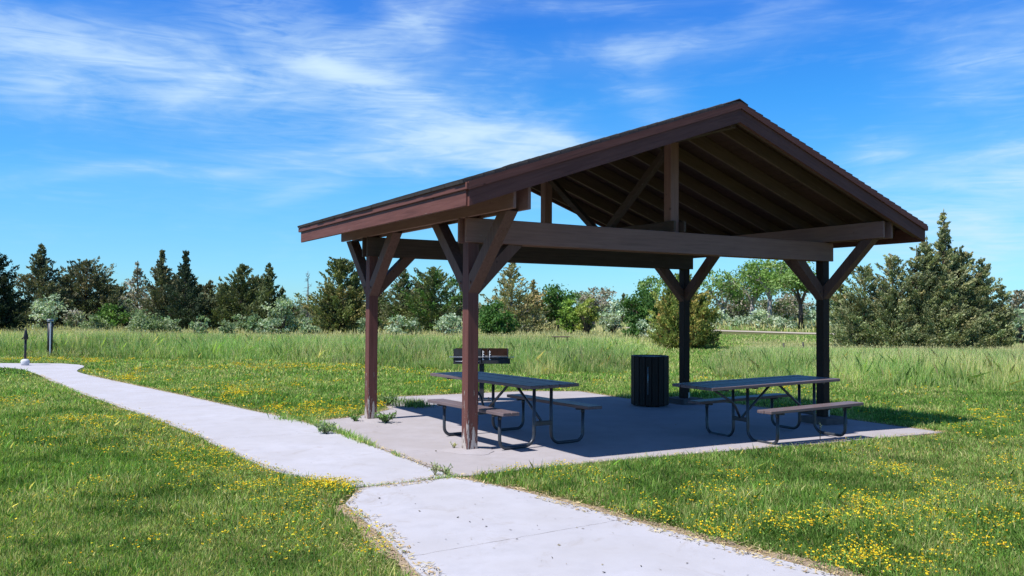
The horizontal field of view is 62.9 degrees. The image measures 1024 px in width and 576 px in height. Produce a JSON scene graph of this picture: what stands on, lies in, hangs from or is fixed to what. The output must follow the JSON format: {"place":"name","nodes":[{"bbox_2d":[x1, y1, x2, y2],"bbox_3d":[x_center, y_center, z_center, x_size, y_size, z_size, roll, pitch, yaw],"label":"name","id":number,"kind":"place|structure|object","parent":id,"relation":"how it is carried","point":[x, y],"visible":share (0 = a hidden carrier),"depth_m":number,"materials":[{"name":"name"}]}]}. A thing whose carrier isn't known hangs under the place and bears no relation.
{"place":"outdoors","nodes":[
{"label":"outdoors","id":0,"kind":"place"},
{"bbox_2d":[0,363,454,487],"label":"path","id":1,"kind":"structure","parent":0,"point":[303,448],"depth_m":10.70,"materials":[{"name":"concrete"}]},
{"bbox_2d":[20,328,29,365],"bbox_3d":[-13.518,1.650,23.258,0.229,1.060,0.229,-1,-2,36],"label":"water hydrant","id":2,"kind":"object","parent":1,"relation":"on","point":[25,361],"visible":0.93,"depth_m":23.23,"materials":[{"name":"black paint"}]},
{"bbox_2d":[314,422,336,433],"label":"leafy weed","id":3,"kind":"object","parent":1,"relation":"on","point":[321,427],"visible":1,"depth_m":10.76,"materials":[{"name":"green plant"}]},
{"bbox_2d":[266,410,462,486],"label":"crack weeds","id":4,"kind":"object","parent":1,"relation":"on","point":[356,437],"visible":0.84,"depth_m":10.50,"materials":[{"name":"green plant"}]},
{"bbox_2d":[210,405,620,557],"bbox_3d":[-2.600,1.843,9.830,1.881,0.001,9.542,1,-2,-34],"label":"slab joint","id":5,"kind":"object","parent":1,"relation":"on","point":[439,478],"visible":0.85,"depth_m":7.78,"materials":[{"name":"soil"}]},
{"bbox_2d":[428,462,438,475],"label":"grass tuft","id":6,"kind":"object","parent":1,"relation":"on","point":[434,471],"visible":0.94,"depth_m":8.09,"materials":[{"name":"green plant"}]},
{"bbox_2d":[438,463,452,474],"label":"grass tuft","id":7,"kind":"object","parent":1,"relation":"on","point":[442,470],"visible":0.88,"depth_m":8.13,"materials":[{"name":"green plant"}]},
{"bbox_2d":[0,312,1023,575],"bbox_3d":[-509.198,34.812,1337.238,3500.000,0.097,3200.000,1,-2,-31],"label":"ground","id":8,"kind":"structure","parent":0,"point":[742,332],"depth_m":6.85,"materials":[{"name":"plant"}]},
{"bbox_2d":[0,253,37,331],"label":"juniper tree","id":9,"kind":"object","parent":8,"relation":"on","point":[9,308],"visible":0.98,"depth_m":42.07,"materials":[{"name":"green plant"}]},
{"bbox_2d":[3,243,78,329],"bbox_3d":[-31.662,-0.043,56.103,4.734,6.145,4.721,1,-2,-8],"label":"juniper tree","id":10,"kind":"object","parent":8,"relation":"on","point":[37,282],"visible":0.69,"depth_m":55.66,"materials":[{"name":"green plant"}]},
{"bbox_2d":[29,292,68,328],"bbox_3d":[-27.696,1.563,50.037,2.143,2.606,2.419,1,-2,-31],"label":"silver shrub","id":11,"kind":"object","parent":8,"relation":"on","point":[42,311],"visible":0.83,"depth_m":49.64,"materials":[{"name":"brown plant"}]},
{"bbox_2d":[46,319,53,356],"bbox_3d":[-15.059,1.657,27.287,0.229,1.285,0.229,1,-2,-31],"label":"marker post","id":12,"kind":"object","parent":8,"relation":"on","point":[50,335],"visible":0.91,"depth_m":27.22,"materials":[{"name":"grey metal"}]},
{"bbox_2d":[49,280,83,326],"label":"juniper tree","id":13,"kind":"object","parent":8,"relation":"on","point":[57,284],"visible":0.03,"depth_m":65.87,"materials":[{"name":"green plant"}]},
{"bbox_2d":[60,308,92,329],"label":"bush","id":14,"kind":"object","parent":8,"relation":"on","point":[78,317],"visible":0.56,"depth_m":51.53,"materials":[{"name":"green plant"}]},
{"bbox_2d":[24,256,135,327],"bbox_3d":[-30.003,0.466,58.164,6.825,5.630,6.704,1,-2,-31],"label":"juniper tree","id":15,"kind":"object","parent":8,"relation":"on","point":[102,294],"visible":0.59,"depth_m":57.55,"materials":[{"name":"green plant"}]},
{"bbox_2d":[77,313,112,330],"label":"silver shrub","id":16,"kind":"object","parent":8,"relation":"on","point":[94,322],"visible":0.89,"depth_m":45.89,"materials":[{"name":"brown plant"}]},
{"bbox_2d":[96,302,132,328],"bbox_3d":[-25.724,1.947,54.020,2.289,2.102,2.380,1,-2,-31],"label":"bush","id":17,"kind":"object","parent":8,"relation":"on","point":[108,316],"visible":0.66,"depth_m":53.83,"materials":[{"name":"green plant"}]},
{"bbox_2d":[114,282,134,327],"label":"juniper tree","id":18,"kind":"object","parent":8,"relation":"on","point":[122,290],"visible":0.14,"depth_m":68.03,"materials":[{"name":"green plant"}]},
{"bbox_2d":[117,299,136,327],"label":"silver shrub","id":19,"kind":"object","parent":8,"relation":"on","point":[128,310],"visible":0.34,"depth_m":59.80,"materials":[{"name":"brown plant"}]},
{"bbox_2d":[113,261,149,321],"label":"juniper tree","id":20,"kind":"object","parent":8,"relation":"on","point":[137,271],"visible":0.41,"depth_m":65.92,"materials":[{"name":"green plant"}]},
{"bbox_2d":[123,306,172,333],"bbox_3d":[-19.076,1.865,43.955,2.366,1.814,2.418,1,-2,-31],"label":"silver shrub","id":21,"kind":"object","parent":8,"relation":"on","point":[147,323],"visible":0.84,"depth_m":43.63,"materials":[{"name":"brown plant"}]},
{"bbox_2d":[116,250,195,329],"bbox_3d":[-23.703,0.234,55.992,4.839,5.788,4.910,0,-2,-4],"label":"juniper tree","id":22,"kind":"object","parent":8,"relation":"on","point":[161,271],"visible":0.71,"depth_m":55.51,"materials":[{"name":"green plant"}]},
{"bbox_2d":[139,274,198,328],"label":"juniper tree","id":23,"kind":"object","parent":8,"relation":"on","point":[171,292],"visible":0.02,"depth_m":61.74,"materials":[{"name":"green plant"}]},
{"bbox_2d":[157,316,181,333],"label":"silver shrub","id":24,"kind":"object","parent":8,"relation":"on","point":[174,326],"visible":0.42,"depth_m":45.85,"materials":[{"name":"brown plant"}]},
{"bbox_2d":[148,250,222,330],"bbox_3d":[-21.451,0.295,55.300,4.634,5.686,5.147,1,-2,-31],"label":"juniper tree","id":25,"kind":"object","parent":8,"relation":"on","point":[186,283],"visible":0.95,"depth_m":54.68,"materials":[{"name":"green plant"}]},
{"bbox_2d":[189,314,211,333],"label":"silver shrub","id":26,"kind":"object","parent":8,"relation":"on","point":[198,326],"visible":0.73,"depth_m":41.97,"materials":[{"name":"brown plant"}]},
{"bbox_2d":[191,282,214,326],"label":"juniper tree","id":27,"kind":"object","parent":8,"relation":"on","point":[199,285],"visible":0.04,"depth_m":63.83,"materials":[{"name":"green plant"}]},
{"bbox_2d":[188,280,221,330],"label":"juniper tree","id":28,"kind":"object","parent":8,"relation":"on","point":[210,285],"visible":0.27,"depth_m":56.86,"materials":[{"name":"green plant"}]},
{"bbox_2d":[218,318,237,333],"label":"silver shrub","id":29,"kind":"object","parent":8,"relation":"on","point":[227,328],"visible":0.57,"depth_m":43.84,"materials":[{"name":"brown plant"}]},
{"bbox_2d":[202,263,271,329],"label":"juniper tree","id":30,"kind":"object","parent":8,"relation":"on","point":[233,293],"visible":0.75,"depth_m":55.51,"materials":[{"name":"green plant"}]},
{"bbox_2d":[226,314,248,330],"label":"silver shrub","id":31,"kind":"object","parent":8,"relation":"on","point":[238,323],"visible":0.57,"depth_m":51.84,"materials":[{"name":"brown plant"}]},
{"bbox_2d":[244,312,263,333],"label":"bush","id":32,"kind":"object","parent":8,"relation":"on","point":[252,323],"visible":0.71,"depth_m":47.80,"materials":[{"name":"green plant"}]},
{"bbox_2d":[236,274,285,327],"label":"juniper tree","id":33,"kind":"object","parent":8,"relation":"on","point":[256,278],"visible":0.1,"depth_m":63.67,"materials":[{"name":"green plant"}]},
{"bbox_2d":[240,262,293,328],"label":"juniper tree","id":34,"kind":"object","parent":8,"relation":"on","point":[270,292],"visible":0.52,"depth_m":54.80,"materials":[{"name":"green plant"}]},
{"bbox_2d":[256,319,279,334],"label":"silver shrub","id":35,"kind":"object","parent":8,"relation":"on","point":[267,325],"visible":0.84,"depth_m":45.83,"materials":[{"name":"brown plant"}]},
{"bbox_2d":[260,295,303,333],"bbox_3d":[-13.182,1.695,48.103,2.202,2.597,2.847,0,-2,8],"label":"silver shrub","id":36,"kind":"object","parent":8,"relation":"on","point":[283,318],"visible":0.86,"depth_m":47.68,"materials":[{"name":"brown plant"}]},
{"bbox_2d":[273,302,302,329],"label":"juniper tree","id":37,"kind":"object","parent":8,"relation":"on","point":[296,312],"visible":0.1,"depth_m":62.18,"materials":[{"name":"green plant"}]},
{"bbox_2d":[300,273,312,324],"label":"dead tree","id":38,"kind":"object","parent":8,"relation":"on","point":[307,315],"visible":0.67,"depth_m":54.99,"materials":[{"name":"grey wood"}]},
{"bbox_2d":[296,317,322,333],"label":"silver shrub","id":39,"kind":"object","parent":8,"relation":"on","point":[304,327],"visible":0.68,"depth_m":47.75,"materials":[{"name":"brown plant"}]},
{"bbox_2d":[294,256,395,334],"bbox_3d":[-10.100,0.588,51.995,6.713,5.108,5.575,1,-2,-31],"label":"juniper tree","id":40,"kind":"object","parent":8,"relation":"on","point":[340,307],"visible":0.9,"depth_m":51.51,"materials":[{"name":"green plant"}]},
{"bbox_2d":[356,317,365,333],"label":"silver shrub","id":41,"kind":"object","parent":8,"relation":"on","point":[362,328],"visible":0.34,"depth_m":49.86,"materials":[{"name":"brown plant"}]},
{"bbox_2d":[328,504,419,575],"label":"dirt verge","id":42,"kind":"structure","parent":8,"relation":"on","point":[396,557],"depth_m":5.78,"materials":[{"name":"soil"}]},
{"bbox_2d":[363,290,395,330],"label":"juniper tree","id":43,"kind":"object","parent":8,"relation":"on","point":[382,296],"visible":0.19,"depth_m":65.63,"materials":[{"name":"green plant"}]},
{"bbox_2d":[384,314,406,335],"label":"silver shrub","id":44,"kind":"object","parent":8,"relation":"on","point":[393,327],"visible":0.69,"depth_m":47.94,"materials":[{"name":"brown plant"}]},
{"bbox_2d":[378,269,440,331],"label":"juniper tree","id":45,"kind":"object","parent":8,"relation":"on","point":[399,285],"visible":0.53,"depth_m":59.55,"materials":[{"name":"green plant"}]},
{"bbox_2d":[404,317,423,334],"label":"silver shrub","id":46,"kind":"object","parent":8,"relation":"on","point":[412,325],"visible":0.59,"depth_m":49.84,"materials":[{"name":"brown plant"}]},
{"bbox_2d":[391,284,448,328],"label":"juniper tree","id":47,"kind":"object","parent":8,"relation":"on","point":[420,301],"visible":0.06,"depth_m":67.76,"materials":[{"name":"green plant"}]},
{"bbox_2d":[385,265,462,333],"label":"juniper tree","id":48,"kind":"object","parent":8,"relation":"on","point":[433,285],"visible":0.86,"depth_m":57.50,"materials":[{"name":"green plant"}]},
{"bbox_2d":[432,313,461,334],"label":"silver shrub","id":49,"kind":"object","parent":8,"relation":"on","point":[453,322],"visible":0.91,"depth_m":45.65,"materials":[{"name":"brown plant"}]},
{"bbox_2d":[447,275,462,328],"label":"leafy tree","id":50,"kind":"object","parent":8,"relation":"on","point":[455,282],"visible":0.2,"depth_m":65.72,"materials":[{"name":"green plant"}]},
{"bbox_2d":[33,374,953,575],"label":"dry clippings","id":51,"kind":"object","parent":8,"relation":"on","point":[578,502],"visible":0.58,"depth_m":6.97,"materials":[{"name":"beige plant"}]},
{"bbox_2d":[478,299,520,336],"bbox_3d":[-0.907,1.756,43.896,2.397,2.390,2.688,0,-2,20],"label":"green bush","id":52,"kind":"object","parent":8,"relation":"on","point":[490,316],"visible":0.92,"depth_m":43.59,"materials":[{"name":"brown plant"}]},
{"bbox_2d":[0,317,1023,390],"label":"meadow grass","id":53,"kind":"structure","parent":8,"relation":"on","point":[598,348],"depth_m":26.66,"materials":[{"name":"green plant"}]},
{"bbox_2d":[0,356,1023,575],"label":"wild flowers","id":54,"kind":"object","parent":8,"relation":"on","point":[381,402],"visible":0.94,"depth_m":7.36,"materials":[{"name":"yellow plant"}]},
{"bbox_2d":[478,263,552,334],"bbox_3d":[0.164,0.727,55.004,5.332,5.124,5.682,1,-2,-31],"label":"juniper tree","id":55,"kind":"object","parent":8,"relation":"on","point":[530,306],"visible":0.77,"depth_m":54.59,"materials":[{"name":"green plant"}]},
{"bbox_2d":[13,295,1017,322],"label":"distant woodland","id":56,"kind":"object","parent":8,"relation":"on","point":[301,314],"visible":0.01,"depth_m":120.91,"materials":[{"name":"green plant"}]},
{"bbox_2d":[513,290,558,331],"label":"juniper tree","id":57,"kind":"object","parent":8,"relation":"on","point":[542,309],"visible":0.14,"depth_m":65.69,"materials":[{"name":"green plant"}]},
{"bbox_2d":[531,313,546,331],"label":"silver shrub","id":58,"kind":"object","parent":8,"relation":"on","point":[545,321],"visible":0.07,"depth_m":60.00,"materials":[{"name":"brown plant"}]},
{"bbox_2d":[538,280,581,330],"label":"leafy tree","id":59,"kind":"object","parent":8,"relation":"on","point":[554,298],"visible":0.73,"depth_m":65.39,"materials":[{"name":"green plant"}]},
{"bbox_2d":[556,298,586,334],"bbox_3d":[3.856,1.959,55.984,2.189,2.696,2.076,0,-2,18],"label":"lime bush","id":60,"kind":"object","parent":8,"relation":"on","point":[570,317],"visible":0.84,"depth_m":55.67,"materials":[{"name":"green plant"}]},
{"bbox_2d":[573,296,600,334],"bbox_3d":[4.905,1.900,55.016,1.787,2.781,1.970,1,-2,-8],"label":"lime bush","id":61,"kind":"object","parent":8,"relation":"on","point":[590,316],"visible":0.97,"depth_m":54.83,"materials":[{"name":"green plant"}]},
{"bbox_2d":[572,286,616,328],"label":"leafy tree","id":62,"kind":"object","parent":8,"relation":"on","point":[600,303],"visible":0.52,"depth_m":77.37,"materials":[{"name":"green plant"}]},
{"bbox_2d":[597,298,627,332],"bbox_3d":[7.242,2.050,59.765,2.570,2.756,2.352,1,-2,-31],"label":"silver shrub","id":63,"kind":"object","parent":8,"relation":"on","point":[611,323],"visible":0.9,"depth_m":59.59,"materials":[{"name":"brown plant"}]},
{"bbox_2d":[612,292,630,323],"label":"juniper tree","id":64,"kind":"object","parent":8,"relation":"on","point":[623,298],"visible":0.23,"depth_m":109.83,"materials":[{"name":"green plant"}]},
{"bbox_2d":[621,322,642,338],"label":"green bush","id":65,"kind":"object","parent":8,"relation":"on","point":[632,330],"visible":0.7,"depth_m":41.93,"materials":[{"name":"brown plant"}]},
{"bbox_2d":[323,391,943,477],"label":"concrete slab","id":66,"kind":"structure","parent":8,"relation":"on","point":[619,426],"depth_m":11.41,"materials":[{"name":"grey concrete"}]},
{"bbox_2d":[349,415,360,420],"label":"leafy weed","id":67,"kind":"object","parent":66,"relation":"on","point":[355,418],"visible":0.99,"depth_m":12.00,"materials":[{"name":"green plant"}]},
{"bbox_2d":[374,411,396,422],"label":"leafy weed","id":68,"kind":"object","parent":66,"relation":"on","point":[384,417],"visible":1,"depth_m":11.88,"materials":[{"name":"green plant"}]},
{"bbox_2d":[377,393,398,405],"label":"leafy weed","id":69,"kind":"object","parent":66,"relation":"on","point":[390,400],"visible":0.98,"depth_m":14.08,"materials":[{"name":"green plant"}]},
{"bbox_2d":[344,395,440,408],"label":"edge grass","id":70,"kind":"structure","parent":66,"relation":"on","point":[415,404],"depth_m":14.09,"materials":[{"name":"green plant"}]},
{"bbox_2d":[453,348,513,400],"bbox_3d":[-0.552,1.578,15.231,1.164,0.955,0.452,0,-2,-2],"label":"pedestal grill","id":71,"kind":"object","parent":66,"relation":"on","point":[492,355],"visible":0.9,"depth_m":15.06,"materials":[{"name":"metal"}]},
{"bbox_2d":[428,371,601,449],"bbox_3d":[-0.162,1.525,10.742,1.461,0.747,2.356,1,-2,-35],"label":"picnic table","id":72,"kind":"object","parent":66,"relation":"on","point":[518,382],"visible":0.86,"depth_m":10.27,"materials":[{"name":"metal"}]},
{"bbox_2d":[297,99,927,454],"bbox_3d":[1.355,-0.114,12.525,7.630,4.297,5.550,1,-2,-31],"label":"picnic shelter","id":73,"kind":"object","parent":66,"relation":"on","point":[738,178],"visible":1,"depth_m":11.85,"materials":[{"name":"paint"}]},
{"bbox_2d":[631,355,668,405],"bbox_3d":[2.447,1.628,14.854,0.666,0.861,0.665,1,-2,-31],"label":"trash can","id":74,"kind":"object","parent":66,"relation":"on","point":[649,380],"visible":1,"depth_m":14.57,"materials":[{"name":"black paint"}]},
{"bbox_2d":[672,375,863,444],"bbox_3d":[3.263,1.602,11.063,2.356,0.747,1.461,0,-1,-31],"label":"picnic table","id":75,"kind":"object","parent":66,"relation":"on","point":[732,385],"visible":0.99,"depth_m":10.98,"materials":[{"name":"metal"}]},
{"bbox_2d":[614,287,660,333],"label":"leafy tree","id":76,"kind":"object","parent":8,"relation":"on","point":[641,304],"visible":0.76,"depth_m":51.53,"materials":[{"name":"green plant"}]},
{"bbox_2d":[636,314,659,338],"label":"silver shrub","id":77,"kind":"object","parent":8,"relation":"on","point":[642,323],"visible":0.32,"depth_m":43.78,"materials":[{"name":"brown plant"}]},
{"bbox_2d":[633,275,663,322],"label":"leafy tree","id":78,"kind":"object","parent":8,"relation":"on","point":[648,282],"visible":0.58,"depth_m":69.37,"materials":[{"name":"green plant"}]},
{"bbox_2d":[462,477,861,575],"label":"dirt verge","id":79,"kind":"structure","parent":8,"relation":"on","point":[841,571],"depth_m":5.84,"materials":[{"name":"soil"}]},
{"bbox_2d":[644,273,721,348],"bbox_3d":[7.943,1.001,38.907,3.747,4.063,3.390,1,-2,-20],"label":"juniper tree","id":80,"kind":"object","parent":8,"relation":"on","point":[702,317],"visible":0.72,"depth_m":38.49,"materials":[{"name":"green plant"}]},
{"bbox_2d":[710,309,725,328],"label":"silver shrub","id":81,"kind":"object","parent":8,"relation":"on","point":[720,320],"visible":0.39,"depth_m":82.74,"materials":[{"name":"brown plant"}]},
{"bbox_2d":[700,268,752,325],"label":"cottonwood tree","id":82,"kind":"object","parent":8,"relation":"on","point":[731,291],"visible":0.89,"depth_m":87.23,"materials":[{"name":"green plant"}]},
{"bbox_2d":[714,294,754,323],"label":"leafy tree","id":83,"kind":"object","parent":8,"relation":"on","point":[738,306],"visible":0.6,"depth_m":97.96,"materials":[{"name":"green plant"}]},
{"bbox_2d":[722,313,746,327],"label":"silver shrub","id":84,"kind":"object","parent":8,"relation":"on","point":[737,321],"visible":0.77,"depth_m":82.38,"materials":[{"name":"brown plant"}]},
{"bbox_2d":[732,260,777,323],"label":"cottonwood tree","id":85,"kind":"object","parent":8,"relation":"on","point":[756,293],"visible":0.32,"depth_m":88.53,"materials":[{"name":"green plant"}]},
{"bbox_2d":[745,306,773,328],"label":"silver shrub","id":86,"kind":"object","parent":8,"relation":"on","point":[757,314],"visible":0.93,"depth_m":78.22,"materials":[{"name":"brown plant"}]},
{"bbox_2d":[735,259,788,327],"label":"cottonwood tree","id":87,"kind":"object","parent":8,"relation":"on","point":[756,277],"visible":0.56,"depth_m":79.92,"materials":[{"name":"green plant"}]},
{"bbox_2d":[770,315,796,329],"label":"silver shrub","id":88,"kind":"object","parent":8,"relation":"on","point":[780,321],"visible":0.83,"depth_m":75.20,"materials":[{"name":"brown plant"}]},
{"bbox_2d":[756,290,813,322],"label":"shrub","id":89,"kind":"object","parent":8,"relation":"on","point":[787,305],"visible":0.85,"depth_m":91.97,"materials":[{"name":"green plant"}]},
{"bbox_2d":[761,261,815,329],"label":"cottonwood tree","id":90,"kind":"object","parent":8,"relation":"on","point":[792,282],"visible":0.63,"depth_m":75.47,"materials":[{"name":"green plant"}]},
{"bbox_2d":[804,308,829,328],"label":"silver shrub","id":91,"kind":"object","parent":8,"relation":"on","point":[812,315],"visible":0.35,"depth_m":74.44,"materials":[{"name":"brown plant"}]},
{"bbox_2d":[811,285,856,319],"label":"leafy tree","id":92,"kind":"object","parent":8,"relation":"on","point":[831,302],"visible":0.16,"depth_m":77.00,"materials":[{"name":"green plant"}]},
{"bbox_2d":[829,310,853,328],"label":"silver shrub","id":93,"kind":"object","parent":8,"relation":"on","point":[831,312],"visible":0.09,"depth_m":70.72,"materials":[{"name":"brown plant"}]},
{"bbox_2d":[829,284,854,327],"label":"juniper tree","id":94,"kind":"object","parent":8,"relation":"on","point":[836,298],"visible":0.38,"depth_m":69.95,"materials":[{"name":"green plant"}]},
{"bbox_2d":[829,209,1020,349],"bbox_3d":[16.113,-0.063,33.033,7.386,6.226,4.044,1,-2,-9],"label":"spreading juniper","id":95,"kind":"object","parent":8,"relation":"on","point":[947,302],"visible":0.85,"depth_m":32.54,"materials":[{"name":"green plant"}]},
{"bbox_2d":[1005,289,1023,323],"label":"tree","id":96,"kind":"object","parent":8,"relation":"on","point":[1018,301],"visible":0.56,"depth_m":94.70,"materials":[{"name":"green plant"}]},
{"bbox_2d":[1010,305,1023,343],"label":"silver shrub","id":97,"kind":"object","parent":8,"relation":"on","point":[1018,322],"visible":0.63,"depth_m":45.82,"materials":[{"name":"brown plant"}]},
{"bbox_2d":[0,0,1023,311],"label":"sky","id":98,"kind":"structure","parent":0,"point":[131,131],"materials":[{"name":"blue"}]},
{"bbox_2d":[346,477,837,575],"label":"path","id":99,"kind":"structure","parent":0,"point":[433,525],"depth_m":5.83,"materials":[{"name":"concrete"}]},
{"bbox_2d":[626,327,833,334],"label":"gravel road","id":100,"kind":"structure","parent":0,"point":[765,331],"depth_m":71.72,"materials":[{"name":"beige gravel"}]}
]}

